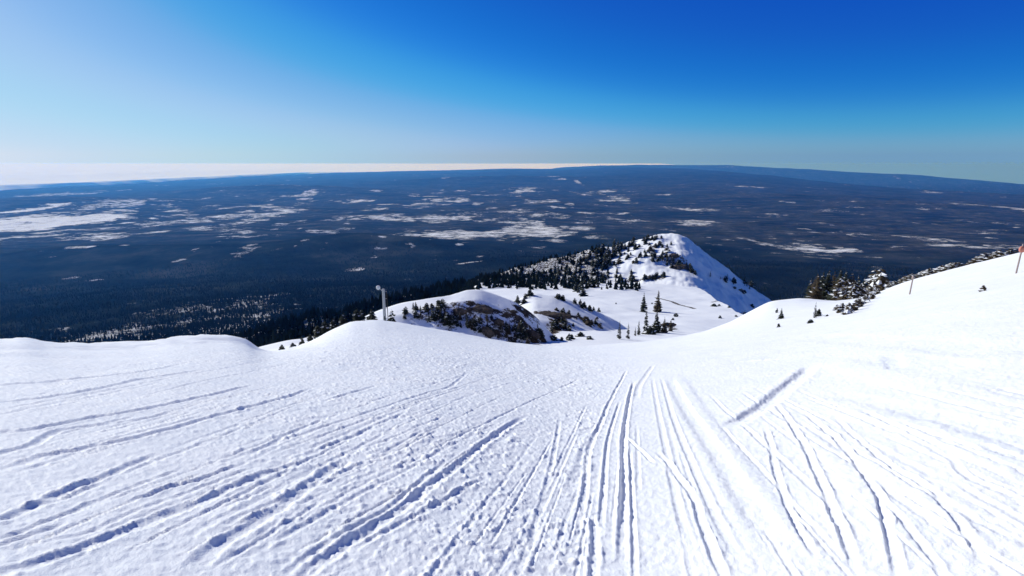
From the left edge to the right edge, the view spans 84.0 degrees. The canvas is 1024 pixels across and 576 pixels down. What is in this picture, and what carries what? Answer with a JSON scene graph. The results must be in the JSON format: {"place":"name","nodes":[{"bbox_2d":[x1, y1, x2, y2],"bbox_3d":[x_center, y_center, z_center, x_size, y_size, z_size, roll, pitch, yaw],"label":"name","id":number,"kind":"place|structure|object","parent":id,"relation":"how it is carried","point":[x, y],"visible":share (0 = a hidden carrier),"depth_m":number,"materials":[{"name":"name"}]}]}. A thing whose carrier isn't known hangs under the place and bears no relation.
{"place":"outdoors","nodes":[
{"label":"outdoors","id":0,"kind":"place"},
{"bbox_2d":[0,163,671,189],"bbox_3d":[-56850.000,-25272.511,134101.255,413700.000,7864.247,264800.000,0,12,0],"label":"cloud","id":1,"kind":"structure","parent":0,"point":[25,175],"depth_m":69310.88,"materials":[{"name":"white"}]},
{"bbox_2d":[0,252,1023,575],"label":"snow slope","id":2,"kind":"structure","parent":0,"point":[880,434],"depth_m":6.15,"materials":[{"name":"white snow"}]},
{"bbox_2d":[312,326,321,338],"bbox_3d":[-14.793,3.494,43.432,0.977,1.428,1.206,-4,13,-19],"label":"shrub","id":3,"kind":"object","parent":2,"relation":"on","point":[317,332],"visible":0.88,"depth_m":43.34,"materials":[{"name":"green plant"}]},
{"bbox_2d":[320,321,331,334],"bbox_3d":[-14.226,3.176,43.546,1.206,1.428,0.977,3,13,12],"label":"shrub","id":4,"kind":"object","parent":2,"relation":"on","point":[324,328],"visible":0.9,"depth_m":43.39,"materials":[{"name":"green plant"}]},
{"bbox_2d":[776,311,783,319],"bbox_3d":[14.254,1.483,30.104,0.444,0.900,0.315,3,13,12],"label":"conifer","id":5,"kind":"object","parent":2,"relation":"on","point":[781,315],"visible":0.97,"depth_m":30.08,"materials":[{"name":"green plant"}]},
{"bbox_2d":[813,302,817,317],"bbox_3d":[13.538,1.139,25.340,0.219,1.114,0.212,5,13,21],"label":"conifer","id":6,"kind":"object","parent":2,"relation":"on","point":[815,313],"visible":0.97,"depth_m":25.35,"materials":[{"name":"green plant"}]},
{"bbox_2d":[835,303,844,312],"bbox_3d":[14.585,0.954,25.270,0.455,0.683,0.471,-5,13,-21],"label":"conifer","id":7,"kind":"object","parent":2,"relation":"on","point":[840,308],"visible":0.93,"depth_m":25.16,"materials":[{"name":"green plant"}]},
{"bbox_2d":[842,303,854,314],"bbox_3d":[13.713,0.938,23.225,0.787,0.739,0.453,-4,13,-18],"label":"conifer","id":8,"kind":"object","parent":2,"relation":"on","point":[849,307],"visible":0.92,"depth_m":23.15,"materials":[{"name":"green plant"}]},
{"bbox_2d":[852,300,860,310],"bbox_3d":[14.650,0.850,24.335,0.535,0.781,0.646,3,13,15],"label":"conifer","id":9,"kind":"object","parent":2,"relation":"on","point":[856,305],"visible":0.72,"depth_m":24.24,"materials":[{"name":"green plant"}]},
{"bbox_2d":[858,296,865,306],"bbox_3d":[16.127,0.747,26.333,0.543,0.788,0.525,-7,14,-30],"label":"conifer","id":10,"kind":"object","parent":2,"relation":"on","point":[861,300],"visible":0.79,"depth_m":26.24,"materials":[{"name":"green plant"}]},
{"bbox_2d":[863,294,870,302],"bbox_3d":[17.920,0.635,28.759,0.779,0.732,0.448,-20,23,-57],"label":"conifer","id":11,"kind":"object","parent":2,"relation":"on","point":[866,297],"visible":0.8,"depth_m":28.70,"materials":[{"name":"green plant"}]},
{"bbox_2d":[909,276,914,293],"bbox_3d":[19.022,0.060,27.141,0.105,1.301,0.110,1,12,-12],"label":"marker pole","id":12,"kind":"object","parent":2,"relation":"on","point":[912,278],"visible":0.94,"depth_m":27.07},
{"bbox_2d":[921,268,932,275],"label":"conifer","id":13,"kind":"object","parent":2,"relation":"on","point":[928,272],"visible":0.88,"depth_m":72.22,"materials":[{"name":"green plant"}]},
{"bbox_2d":[968,253,989,262],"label":"conifer","id":14,"kind":"object","parent":2,"relation":"on","point":[983,257],"visible":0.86,"depth_m":69.45,"materials":[{"name":"green plant"}]},
{"bbox_2d":[978,285,986,291],"bbox_3d":[15.874,0.037,19.164,0.212,0.324,0.293,-11,17,-41],"label":"shrub","id":15,"kind":"object","parent":2,"relation":"on","point":[983,287],"visible":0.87,"depth_m":19.13,"materials":[{"name":"green plant"}]},
{"bbox_2d":[988,250,1006,259],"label":"conifer","id":16,"kind":"object","parent":2,"relation":"on","point":[997,254],"visible":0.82,"depth_m":68.00,"materials":[{"name":"green plant"}]},
{"bbox_2d":[1015,244,1023,273],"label":"marker pole","id":17,"kind":"object","parent":2,"relation":"on","point":[1021,249],"visible":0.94,"depth_m":23.91,"materials":[{"name":"orange paint"}]},
{"bbox_2d":[0,165,1023,342],"bbox_3d":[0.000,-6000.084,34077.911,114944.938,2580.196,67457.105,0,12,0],"label":"valley","id":18,"kind":"structure","parent":0,"point":[769,214],"depth_m":10761.62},
{"bbox_2d":[0,241,931,346],"bbox_3d":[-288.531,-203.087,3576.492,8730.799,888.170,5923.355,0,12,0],"label":"forest","id":19,"kind":"object","parent":18,"relation":"on","point":[268,334],"visible":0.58,"depth_m":2882.36,"materials":[{"name":"green plant"}]},
{"bbox_2d":[0,0,1023,183],"label":"sky","id":20,"kind":"structure","parent":0,"point":[935,88],"materials":[{"name":"blue"}]},
{"bbox_2d":[245,233,1017,350],"bbox_3d":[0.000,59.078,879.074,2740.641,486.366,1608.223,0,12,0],"label":"mountain slope","id":21,"kind":"structure","parent":0,"point":[688,297],"depth_m":489.01,"materials":[{"name":"white snow"}]},
{"bbox_2d":[307,334,313,340],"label":"shrub","id":22,"kind":"object","parent":21,"relation":"on","point":[310,338],"visible":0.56,"depth_m":53.25,"materials":[{"name":"green plant"}]},
{"bbox_2d":[329,319,338,328],"bbox_3d":[-15.690,3.338,50.243,1.100,1.433,0.799,-3,13,-13],"label":"shrub","id":23,"kind":"object","parent":21,"relation":"on","point":[333,324],"visible":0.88,"depth_m":50.04,"materials":[{"name":"green plant"}]},
{"bbox_2d":[338,314,347,325],"bbox_3d":[-13.807,2.700,46.394,0.938,1.435,0.718,-1,12,-5],"label":"shrub","id":24,"kind":"object","parent":21,"relation":"on","point":[343,320],"visible":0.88,"depth_m":46.23,"materials":[{"name":"green plant"}]},
{"bbox_2d":[351,309,363,321],"bbox_3d":[-11.922,2.280,44.053,1.206,1.428,0.977,6,14,26],"label":"shrub","id":25,"kind":"object","parent":21,"relation":"on","point":[356,315],"visible":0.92,"depth_m":43.95,"materials":[{"name":"green plant"}]},
{"bbox_2d":[360,310,366,320],"bbox_3d":[-12.445,2.440,46.849,1.035,1.431,1.047,6,14,26],"label":"shrub","id":26,"kind":"object","parent":21,"relation":"on","point":[362,313],"visible":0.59,"depth_m":46.71,"materials":[{"name":"green plant"}]},
{"bbox_2d":[366,309,376,319],"bbox_3d":[-12.199,2.480,49.235,1.377,1.430,1.006,11,17,41],"label":"shrub","id":27,"kind":"object","parent":21,"relation":"on","point":[371,316],"visible":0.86,"depth_m":49.11,"materials":[{"name":"green plant"}]},
{"bbox_2d":[376,285,387,319],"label":"mast","id":28,"kind":"object","parent":21,"relation":"on","point":[383,299],"visible":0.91,"depth_m":82.09,"materials":[{"name":"metal"}]},
{"bbox_2d":[387,311,396,321],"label":"shrub","id":29,"kind":"object","parent":21,"relation":"on","point":[391,318],"visible":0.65,"depth_m":86.83,"materials":[{"name":"green plant"}]},
{"bbox_2d":[402,306,408,314],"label":"shrub","id":30,"kind":"object","parent":21,"relation":"on","point":[405,311],"visible":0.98,"depth_m":164.93,"materials":[{"name":"green plant"}]},
{"bbox_2d":[414,311,420,317],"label":"shrub","id":31,"kind":"object","parent":21,"relation":"on","point":[416,314],"visible":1,"depth_m":164.19,"materials":[{"name":"green plant"}]},
{"bbox_2d":[430,311,437,321],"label":"shrub","id":32,"kind":"object","parent":21,"relation":"on","point":[434,315],"visible":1,"depth_m":163.80,"materials":[{"name":"green plant"}]},
{"bbox_2d":[440,312,450,325],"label":"shrub","id":33,"kind":"object","parent":21,"relation":"on","point":[447,316],"visible":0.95,"depth_m":163.51,"materials":[{"name":"green plant"}]},
{"bbox_2d":[450,315,456,323],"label":"shrub","id":34,"kind":"object","parent":21,"relation":"on","point":[454,321],"visible":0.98,"depth_m":163.47,"materials":[{"name":"green plant"}]},
{"bbox_2d":[452,308,468,314],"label":"rock","id":35,"kind":"object","parent":21,"relation":"on","point":[462,311],"visible":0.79,"depth_m":166.62,"materials":[{"name":"grey stone"}]},
{"bbox_2d":[477,324,481,332],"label":"shrub","id":36,"kind":"object","parent":21,"relation":"on","point":[479,329],"visible":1,"depth_m":162.16,"materials":[{"name":"green plant"}]},
{"bbox_2d":[472,305,493,313],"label":"rock","id":37,"kind":"object","parent":21,"relation":"on","point":[484,309],"visible":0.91,"depth_m":170.06,"materials":[{"name":"grey stone"}]},
{"bbox_2d":[482,326,494,338],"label":"rock","id":38,"kind":"object","parent":21,"relation":"on","point":[488,332],"visible":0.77,"depth_m":162.42,"materials":[{"name":"grey stone"}]},
{"bbox_2d":[490,318,504,325],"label":"rock","id":39,"kind":"object","parent":21,"relation":"on","point":[497,321],"visible":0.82,"depth_m":168.34,"materials":[{"name":"grey stone"}]},
{"bbox_2d":[519,332,524,339],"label":"conifer","id":40,"kind":"object","parent":21,"relation":"on","point":[521,336],"visible":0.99,"depth_m":167.09,"materials":[{"name":"green plant"}]},
{"bbox_2d":[523,327,528,338],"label":"conifer","id":41,"kind":"object","parent":21,"relation":"on","point":[524,332],"visible":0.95,"depth_m":169.01,"materials":[{"name":"green plant"}]},
{"bbox_2d":[526,289,533,296],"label":"shrub","id":42,"kind":"object","parent":21,"relation":"on","point":[530,293],"visible":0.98,"depth_m":272.94,"materials":[{"name":"green plant"}]},
{"bbox_2d":[528,330,540,338],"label":"rock","id":43,"kind":"object","parent":21,"relation":"on","point":[535,335],"visible":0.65,"depth_m":169.79,"materials":[{"name":"grey stone"}]},
{"bbox_2d":[536,328,544,338],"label":"conifer","id":44,"kind":"object","parent":21,"relation":"on","point":[540,330],"visible":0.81,"depth_m":173.63,"materials":[{"name":"green plant"}]},
{"bbox_2d":[549,335,558,340],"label":"shrub","id":45,"kind":"object","parent":21,"relation":"on","point":[553,337],"visible":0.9,"depth_m":180.71,"materials":[{"name":"green plant"}]},
{"bbox_2d":[538,311,570,319],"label":"rock","id":46,"kind":"object","parent":21,"relation":"on","point":[556,315],"visible":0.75,"depth_m":245.41,"materials":[{"name":"grey stone"}]},
{"bbox_2d":[573,282,577,291],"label":"conifer","id":47,"kind":"object","parent":21,"relation":"on","point":[575,287],"visible":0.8,"depth_m":631.27,"materials":[{"name":"green plant"}]},
{"bbox_2d":[575,332,584,336],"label":"shrub","id":48,"kind":"object","parent":21,"relation":"on","point":[579,334],"visible":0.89,"depth_m":200.71,"materials":[{"name":"green plant"}]},
{"bbox_2d":[579,288,587,296],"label":"conifer","id":49,"kind":"object","parent":21,"relation":"on","point":[583,293],"visible":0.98,"depth_m":584.82,"materials":[{"name":"green plant"}]},
{"bbox_2d":[580,270,587,278],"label":"conifer","id":50,"kind":"object","parent":21,"relation":"on","point":[584,274],"visible":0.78,"depth_m":807.94,"materials":[{"name":"green plant"}]},
{"bbox_2d":[584,320,591,327],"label":"shrub","id":51,"kind":"object","parent":21,"relation":"on","point":[587,322],"visible":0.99,"depth_m":251.08,"materials":[{"name":"green plant"}]},
{"bbox_2d":[594,248,600,257],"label":"conifer","id":52,"kind":"object","parent":21,"relation":"on","point":[598,254],"visible":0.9,"depth_m":883.47,"materials":[{"name":"green plant"}]},
{"bbox_2d":[600,261,607,270],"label":"conifer","id":53,"kind":"object","parent":21,"relation":"on","point":[604,266],"visible":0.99,"depth_m":840.71,"materials":[{"name":"green plant"}]},
{"bbox_2d":[610,248,616,257],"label":"conifer","id":54,"kind":"object","parent":21,"relation":"on","point":[613,253],"visible":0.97,"depth_m":870.44,"materials":[{"name":"green plant"}]},
{"bbox_2d":[616,322,620,338],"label":"conifer","id":55,"kind":"object","parent":21,"relation":"on","point":[619,335],"visible":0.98,"depth_m":195.91,"materials":[{"name":"green plant"}]},
{"bbox_2d":[639,293,647,312],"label":"conifer","id":56,"kind":"object","parent":21,"relation":"on","point":[644,307],"visible":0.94,"depth_m":451.98,"materials":[{"name":"green plant"}]},
{"bbox_2d":[643,311,648,331],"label":"conifer","id":57,"kind":"object","parent":21,"relation":"on","point":[646,324],"visible":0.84,"depth_m":256.79,"materials":[{"name":"green plant"}]},
{"bbox_2d":[641,326,656,334],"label":"shrub","id":58,"kind":"object","parent":21,"relation":"on","point":[650,330],"visible":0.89,"depth_m":245.74,"materials":[{"name":"green plant"}]},
{"bbox_2d":[651,310,661,332],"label":"conifer","id":59,"kind":"object","parent":21,"relation":"on","point":[657,326],"visible":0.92,"depth_m":257.24,"materials":[{"name":"green plant"}]},
{"bbox_2d":[653,291,661,311],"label":"conifer","id":60,"kind":"object","parent":21,"relation":"on","point":[657,306],"visible":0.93,"depth_m":463.36,"materials":[{"name":"green plant"}]},
{"bbox_2d":[660,319,667,332],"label":"conifer","id":61,"kind":"object","parent":21,"relation":"on","point":[664,328],"visible":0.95,"depth_m":257.67,"materials":[{"name":"green plant"}]},
{"bbox_2d":[661,322,675,326],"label":"rock","id":62,"kind":"object","parent":21,"relation":"on","point":[668,324],"visible":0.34,"depth_m":312.65,"materials":[{"name":"grey stone"}]},
{"bbox_2d":[669,253,679,257],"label":"rock","id":63,"kind":"object","parent":21,"relation":"on","point":[673,255],"visible":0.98,"depth_m":820.56,"materials":[{"name":"grey stone"}]},
{"bbox_2d":[671,264,689,269],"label":"rock","id":64,"kind":"object","parent":21,"relation":"on","point":[683,266],"visible":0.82,"depth_m":796.86,"materials":[{"name":"grey stone"}]},
{"bbox_2d":[805,279,812,297],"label":"conifer","id":65,"kind":"object","parent":21,"relation":"on","point":[808,289],"visible":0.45,"depth_m":151.67,"materials":[{"name":"green plant"}]},
{"bbox_2d":[807,274,824,299],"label":"conifer","id":66,"kind":"object","parent":21,"relation":"on","point":[815,293],"visible":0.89,"depth_m":137.57,"materials":[{"name":"green plant"}]},
{"bbox_2d":[818,272,829,291],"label":"conifer","id":67,"kind":"object","parent":21,"relation":"on","point":[822,281],"visible":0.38,"depth_m":154.61,"materials":[{"name":"green plant"}]},
{"bbox_2d":[820,270,832,299],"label":"conifer","id":68,"kind":"object","parent":21,"relation":"on","point":[824,286],"visible":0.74,"depth_m":143.72,"materials":[{"name":"green plant"}]},
{"bbox_2d":[827,272,836,294],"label":"conifer","id":69,"kind":"object","parent":21,"relation":"on","point":[834,279],"visible":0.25,"depth_m":153.23,"materials":[{"name":"green plant"}]},
{"bbox_2d":[826,270,842,299],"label":"conifer","id":70,"kind":"object","parent":21,"relation":"on","point":[829,297],"visible":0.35,"depth_m":140.43,"materials":[{"name":"green plant"}]},
{"bbox_2d":[829,277,846,300],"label":"conifer","id":71,"kind":"object","parent":21,"relation":"on","point":[837,288],"visible":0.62,"depth_m":118.05,"materials":[{"name":"white plant"}]},
{"bbox_2d":[836,279,851,299],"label":"conifer","id":72,"kind":"object","parent":21,"relation":"on","point":[844,297],"visible":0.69,"depth_m":107.06,"materials":[{"name":"white plant"}]},
{"bbox_2d":[841,272,849,285],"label":"conifer","id":73,"kind":"object","parent":21,"relation":"on","point":[846,278],"visible":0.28,"depth_m":152.32,"materials":[{"name":"green plant"}]},
{"bbox_2d":[847,289,856,298],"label":"conifer","id":74,"kind":"object","parent":21,"relation":"on","point":[851,294],"visible":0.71,"depth_m":103.55,"materials":[{"name":"white plant"}]},
{"bbox_2d":[845,281,861,297],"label":"conifer","id":75,"kind":"object","parent":21,"relation":"on","point":[854,286],"visible":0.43,"depth_m":105.89,"materials":[{"name":"white plant"}]},
{"bbox_2d":[857,284,866,297],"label":"conifer","id":76,"kind":"object","parent":21,"relation":"on","point":[862,290],"visible":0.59,"depth_m":105.69,"materials":[{"name":"green plant"}]},
{"bbox_2d":[865,286,871,293],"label":"conifer","id":77,"kind":"object","parent":21,"relation":"on","point":[867,291],"visible":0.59,"depth_m":113.75,"materials":[{"name":"white plant"}]},
{"bbox_2d":[864,270,880,293],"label":"conifer","id":78,"kind":"object","parent":21,"relation":"on","point":[869,280],"visible":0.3,"depth_m":128.10,"materials":[{"name":"white plant"}]},
{"bbox_2d":[868,285,877,294],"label":"conifer","id":79,"kind":"object","parent":21,"relation":"on","point":[874,289],"visible":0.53,"depth_m":109.81,"materials":[{"name":"white plant"}]},
{"bbox_2d":[871,269,890,290],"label":"conifer","id":80,"kind":"object","parent":21,"relation":"on","point":[881,280],"visible":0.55,"depth_m":125.11,"materials":[{"name":"white plant"}]},
{"bbox_2d":[885,283,892,288],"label":"conifer","id":81,"kind":"object","parent":21,"relation":"on","point":[888,285],"visible":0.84,"depth_m":90.66,"materials":[{"name":"white plant"}]},
{"bbox_2d":[898,276,905,282],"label":"conifer","id":82,"kind":"object","parent":21,"relation":"on","point":[901,280],"visible":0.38,"depth_m":83.60,"materials":[{"name":"white plant"}]},
{"bbox_2d":[903,274,915,280],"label":"conifer","id":83,"kind":"object","parent":21,"relation":"on","point":[907,278],"visible":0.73,"depth_m":80.10,"materials":[{"name":"white plant"}]},
{"bbox_2d":[914,271,922,278],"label":"conifer","id":84,"kind":"object","parent":21,"relation":"on","point":[919,275],"visible":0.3,"depth_m":80.42,"materials":[{"name":"white plant"}]},
{"bbox_2d":[933,265,943,272],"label":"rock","id":85,"kind":"object","parent":21,"relation":"on","point":[936,270],"visible":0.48,"depth_m":78.29,"materials":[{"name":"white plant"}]},
{"bbox_2d":[937,262,955,270],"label":"conifer","id":86,"kind":"object","parent":21,"relation":"on","point":[950,265],"visible":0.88,"depth_m":76.45,"materials":[{"name":"white plant"}]},
{"bbox_2d":[1004,248,1018,254],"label":"conifer","id":87,"kind":"object","parent":21,"relation":"on","point":[1008,252],"visible":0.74,"depth_m":71.70,"materials":[{"name":"grey plant"}]}
]}

